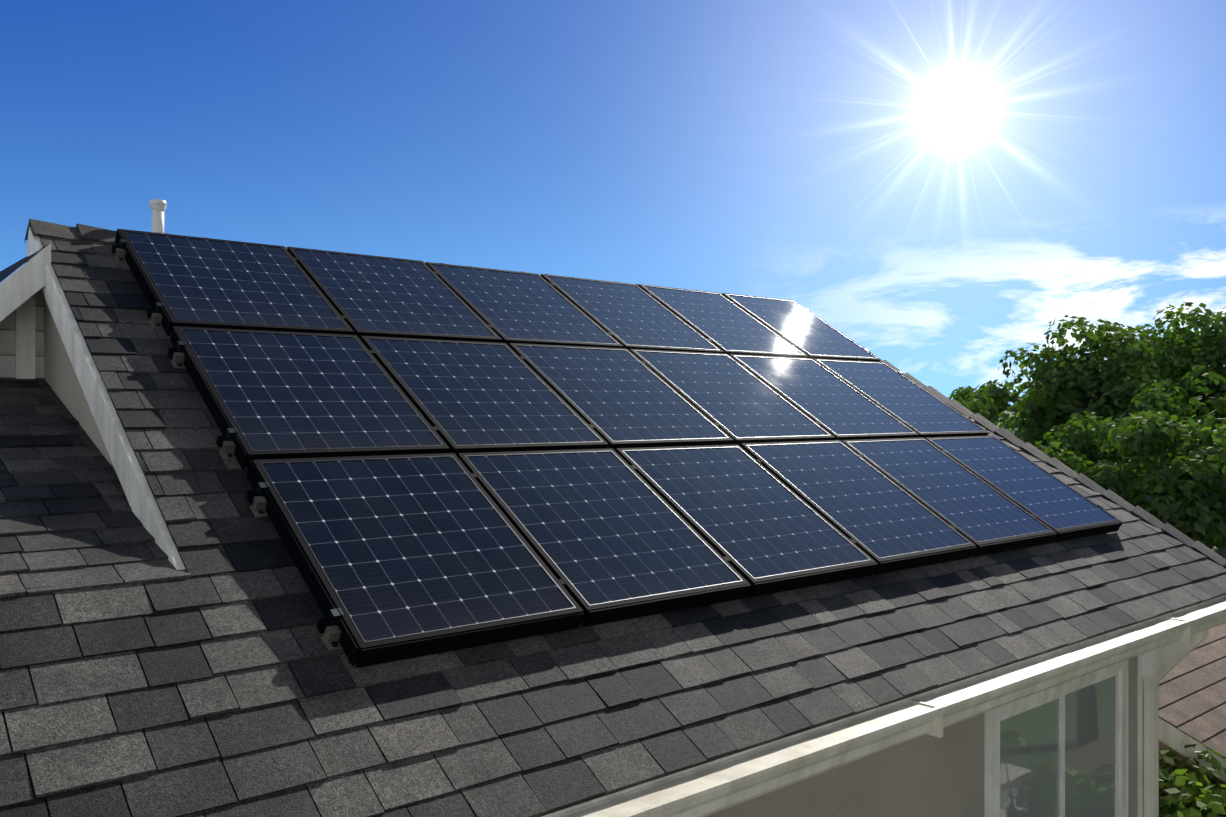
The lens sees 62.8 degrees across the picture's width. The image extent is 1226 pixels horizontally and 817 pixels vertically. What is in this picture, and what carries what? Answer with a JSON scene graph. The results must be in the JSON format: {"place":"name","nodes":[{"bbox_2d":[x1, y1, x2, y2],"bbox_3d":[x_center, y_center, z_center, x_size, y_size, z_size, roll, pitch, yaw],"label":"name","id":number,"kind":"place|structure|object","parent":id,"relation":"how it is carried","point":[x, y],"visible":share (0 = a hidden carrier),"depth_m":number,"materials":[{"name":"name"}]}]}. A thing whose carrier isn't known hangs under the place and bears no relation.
{"place":"outdoors","nodes":[
{"label":"outdoors","id":0,"kind":"place"},
{"bbox_2d":[0,289,43,377],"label":"dormer siding","id":1,"kind":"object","parent":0,"point":[7,346],"depth_m":5.94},
{"bbox_2d":[0,242,50,281],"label":"roof wing","id":2,"kind":"structure","parent":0,"point":[7,271],"depth_m":6.04,"materials":[{"name":"grey"}]},
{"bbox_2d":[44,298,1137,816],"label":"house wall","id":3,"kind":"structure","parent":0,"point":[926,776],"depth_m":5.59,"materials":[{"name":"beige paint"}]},
{"bbox_2d":[0,0,1225,405],"label":"sky","id":4,"kind":"structure","parent":0,"point":[940,184],"materials":[{"name":"blue"}]},
{"bbox_2d":[0,227,1225,816],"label":"white trim","id":5,"kind":"structure","parent":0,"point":[26,281],"depth_m":5.34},
{"bbox_2d":[0,235,972,816],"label":"roof deck","id":6,"kind":"structure","parent":5,"relation":"attached to","point":[198,643],"depth_m":3.54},
{"bbox_2d":[0,382,190,597],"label":"roof shingles","id":7,"kind":"object","parent":6,"relation":"on","point":[57,538],"visible":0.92,"depth_m":4.24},
{"bbox_2d":[149,199,165,232],"bbox_3d":[-3.030,-1.185,6.691,0.320,0.397,0.259,0,0,-40],"label":"vent pipe","id":8,"kind":"object","parent":6,"relation":"on","point":[158,207],"visible":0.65,"depth_m":6.66,"materials":[{"name":"plastic"}]},
{"bbox_2d":[0,377,1225,816],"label":"roof drip edge","id":9,"kind":"object","parent":6,"relation":"attached to","point":[88,443],"visible":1,"depth_m":5.09,"materials":[{"name":"grey metal"}]},
{"bbox_2d":[0,234,1225,816],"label":"roof shingles","id":10,"kind":"object","parent":6,"relation":"on","point":[770,666],"visible":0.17,"depth_m":3.98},
{"bbox_2d":[25,218,1225,566],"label":"roof ridge caps","id":11,"kind":"object","parent":10,"relation":"on","point":[69,232],"visible":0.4,"depth_m":8.54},
{"bbox_2d":[111,229,1122,667],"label":"solar panel mounts","id":12,"kind":"object","parent":6,"relation":"on","point":[331,625],"visible":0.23,"depth_m":4.69,"materials":[{"name":"black"}]},
{"bbox_2d":[119,229,353,334],"bbox_3d":[-2.344,-0.783,6.221,1.059,0.037,1.269,0,31,-40],"label":"solar panel","id":13,"kind":"object","parent":12,"relation":"on","point":[200,282],"visible":0.94,"depth_m":6.15,"materials":[{"name":"blue"}]},
{"bbox_2d":[174,326,449,460],"bbox_3d":[-1.621,-0.103,5.364,1.059,0.037,1.269,0,31,-40],"label":"solar panel","id":14,"kind":"object","parent":12,"relation":"on","point":[283,395],"visible":0.9,"depth_m":5.28,"materials":[{"name":"blue"}]},
{"bbox_2d":[287,247,501,342],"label":"solar panel","id":15,"kind":"object","parent":12,"relation":"on","point":[372,295],"visible":0.96,"depth_m":6.85,"materials":[{"name":"blue"}]},
{"bbox_2d":[252,453,582,654],"bbox_3d":[-0.890,0.578,4.505,1.059,0.038,1.269,0,31,-40],"label":"solar panel","id":16,"kind":"object","parent":12,"relation":"on","point":[400,548],"visible":0.88,"depth_m":4.43,"materials":[{"name":"blue"}]},
{"bbox_2d":[360,336,607,453],"bbox_3d":[-0.787,-0.101,6.068,1.059,0.037,1.269,0,31,-40],"label":"solar panel","id":17,"kind":"object","parent":12,"relation":"on","point":[471,397],"visible":0.98,"depth_m":5.99,"materials":[{"name":"blue"}]},
{"bbox_2d":[425,262,622,347],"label":"solar panel","id":18,"kind":"object","parent":12,"relation":"on","point":[519,307],"visible":0.83,"depth_m":7.56,"materials":[{"name":"blue"}]},
{"bbox_2d":[457,448,749,615],"bbox_3d":[-0.063,0.579,5.208,1.059,0.039,1.269,0,31,-40],"label":"solar panel","id":19,"kind":"object","parent":12,"relation":"on","point":[602,528],"visible":0.92,"depth_m":5.14,"materials":[{"name":"blue"}]},
{"bbox_2d":[508,343,733,448],"bbox_3d":[0.044,-0.103,6.768,1.059,0.037,1.269,0,31,-40],"label":"solar panel","id":20,"kind":"object","parent":12,"relation":"on","point":[620,398],"visible":0.94,"depth_m":6.69,"materials":[{"name":"blue"}]},
{"bbox_2d":[541,274,722,353],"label":"solar panel","id":21,"kind":"object","parent":12,"relation":"on","point":[628,316],"visible":0.85,"depth_m":8.27,"materials":[{"name":"blue"}]},
{"bbox_2d":[638,284,807,357],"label":"solar panel","id":22,"kind":"object","parent":12,"relation":"on","point":[724,324],"visible":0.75,"depth_m":8.98,"materials":[{"name":"blue"}]},
{"bbox_2d":[629,349,834,444],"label":"solar panel","id":23,"kind":"object","parent":12,"relation":"on","point":[738,403],"visible":0.9,"depth_m":7.41,"materials":[{"name":"blue"}]},
{"bbox_2d":[616,444,875,587],"bbox_3d":[0.770,0.580,5.914,1.059,0.039,1.269,0,31,-40],"label":"solar panel","id":24,"kind":"object","parent":12,"relation":"on","point":[750,517],"visible":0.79,"depth_m":5.85,"materials":[{"name":"blue"}]},
{"bbox_2d":[722,293,880,361],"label":"solar panel","id":25,"kind":"object","parent":12,"relation":"on","point":[809,334],"visible":0.85,"depth_m":9.68,"materials":[{"name":"blue"}]},
{"bbox_2d":[729,354,918,440],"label":"solar panel","id":26,"kind":"object","parent":12,"relation":"on","point":[836,407],"visible":0.94,"depth_m":8.12,"materials":[{"name":"blue"}]},
{"bbox_2d":[740,440,975,565],"bbox_3d":[1.603,0.576,6.615,1.059,0.039,1.269,0,31,-40],"label":"solar panel","id":27,"kind":"object","parent":12,"relation":"on","point":[875,514],"visible":0.85,"depth_m":6.55,"materials":[{"name":"blue"}]},
{"bbox_2d":[814,359,988,437],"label":"solar panel","id":28,"kind":"object","parent":12,"relation":"on","point":[919,410],"visible":0.9,"depth_m":8.82,"materials":[{"name":"blue"}]},
{"bbox_2d":[842,438,1055,548],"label":"solar panel","id":29,"kind":"object","parent":12,"relation":"on","point":[976,510],"visible":0.81,"depth_m":7.27,"materials":[{"name":"blue"}]},
{"bbox_2d":[925,435,1121,533],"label":"solar panel","id":30,"kind":"object","parent":12,"relation":"on","point":[1052,502],"visible":0.79,"depth_m":7.97,"materials":[{"name":"blue"}]},
{"bbox_2d":[553,597,1225,816],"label":"gutter","id":31,"kind":"object","parent":5,"relation":"attached to","point":[716,787],"visible":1,"depth_m":4.77,"materials":[{"name":"white metal"}]},
{"bbox_2d":[984,659,1127,816],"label":"window frame","id":32,"kind":"object","parent":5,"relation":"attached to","point":[993,718],"visible":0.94,"depth_m":6.68,"materials":[{"name":"white wood"}]},
{"bbox_2d":[1000,676,1114,816],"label":"window glass","id":33,"kind":"object","parent":32,"relation":"in","point":[1029,763],"depth_m":6.74,"materials":[{"name":"clear glass"}]},
{"bbox_2d":[997,411,1217,553],"bbox_3d":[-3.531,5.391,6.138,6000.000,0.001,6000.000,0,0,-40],"label":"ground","id":34,"kind":"structure","parent":0,"point":[1215,549],"depth_m":300.87,"materials":[{"name":"green plant"}]},
{"bbox_2d":[949,386,998,424],"bbox_3d":[12.808,2.276,36.083,3.780,6.234,3.782,0,0,-40],"label":"tree","id":35,"kind":"object","parent":34,"relation":"on","point":[973,405],"visible":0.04,"depth_m":36.08,"materials":[{"name":"green plant"}]},
{"bbox_2d":[947,383,1023,425],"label":"tree","id":36,"kind":"object","parent":34,"relation":"on","point":[997,398],"visible":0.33,"depth_m":99.17,"materials":[{"name":"green plant"}]},
{"bbox_2d":[984,378,1042,428],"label":"tree","id":37,"kind":"object","parent":34,"relation":"on","point":[1004,391],"visible":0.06,"depth_m":98.69,"materials":[{"name":"green plant"}]},
{"bbox_2d":[1009,419,1037,442],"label":"tree","id":38,"kind":"object","parent":34,"relation":"on","point":[1020,434],"visible":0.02,"depth_m":50.12,"materials":[{"name":"green plant"}]},
{"bbox_2d":[998,386,1065,442],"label":"tree","id":39,"kind":"object","parent":34,"relation":"on","point":[1007,418],"depth_m":44.20,"materials":[{"name":"green plant"}]},
{"bbox_2d":[998,315,1174,464],"bbox_3d":[18.194,0.912,38.034,5.807,8.965,6.047,0,0,-40],"label":"tree","id":40,"kind":"object","parent":34,"relation":"on","point":[1079,385],"visible":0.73,"depth_m":37.53,"materials":[{"name":"green plant"}]},
{"bbox_2d":[1035,446,1140,480],"bbox_3d":[14.417,3.243,31.123,3.382,4.300,4.211,0,0,-40],"label":"tree","id":41,"kind":"object","parent":34,"relation":"on","point":[1087,458],"visible":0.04,"depth_m":30.58,"materials":[{"name":"green plant"}]},
{"bbox_2d":[1043,410,1208,486],"bbox_3d":[16.027,2.699,30.626,4.188,5.386,4.865,0,0,-40],"label":"tree","id":42,"kind":"object","parent":34,"relation":"on","point":[1085,442],"visible":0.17,"depth_m":30.79,"materials":[{"name":"green plant"}]},
{"bbox_2d":[1035,441,1225,548],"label":"tree","id":43,"kind":"object","parent":34,"relation":"on","point":[1166,508],"visible":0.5,"depth_m":24.33,"materials":[{"name":"green plant"}]},
{"bbox_2d":[1076,320,1189,399],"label":"tree","id":44,"kind":"object","parent":34,"relation":"on","point":[1136,328],"visible":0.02,"depth_m":46.24,"materials":[{"name":"green plant"}]},
{"bbox_2d":[1095,409,1225,549],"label":"tree","id":45,"kind":"object","parent":34,"relation":"on","point":[1145,434],"visible":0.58,"depth_m":25.89,"materials":[{"name":"green plant"}]},
{"bbox_2d":[1126,302,1225,422],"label":"tree","id":46,"kind":"object","parent":34,"relation":"on","point":[1205,346],"visible":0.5,"depth_m":38.81,"materials":[{"name":"green plant"}]},
{"bbox_2d":[1128,365,1225,558],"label":"tree","id":47,"kind":"object","parent":34,"relation":"on","point":[1163,401],"visible":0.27,"depth_m":32.81,"materials":[{"name":"green plant"}]},
{"bbox_2d":[1159,740,1225,816],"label":"bush","id":48,"kind":"object","parent":34,"relation":"on","point":[1187,796],"visible":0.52,"depth_m":8.19,"materials":[{"name":"green plant"}]},
{"bbox_2d":[1159,717,1225,808],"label":"neighbour wall","id":49,"kind":"structure","parent":0,"point":[1163,746],"depth_m":9.14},
{"bbox_2d":[1159,623,1225,756],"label":"neighbour roof","id":50,"kind":"structure","parent":49,"relation":"on","point":[1192,693],"depth_m":9.61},
{"bbox_2d":[1159,718,1225,781],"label":"trim","id":51,"kind":"structure","parent":49,"relation":"attached to","point":[1173,737],"depth_m":8.81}
]}

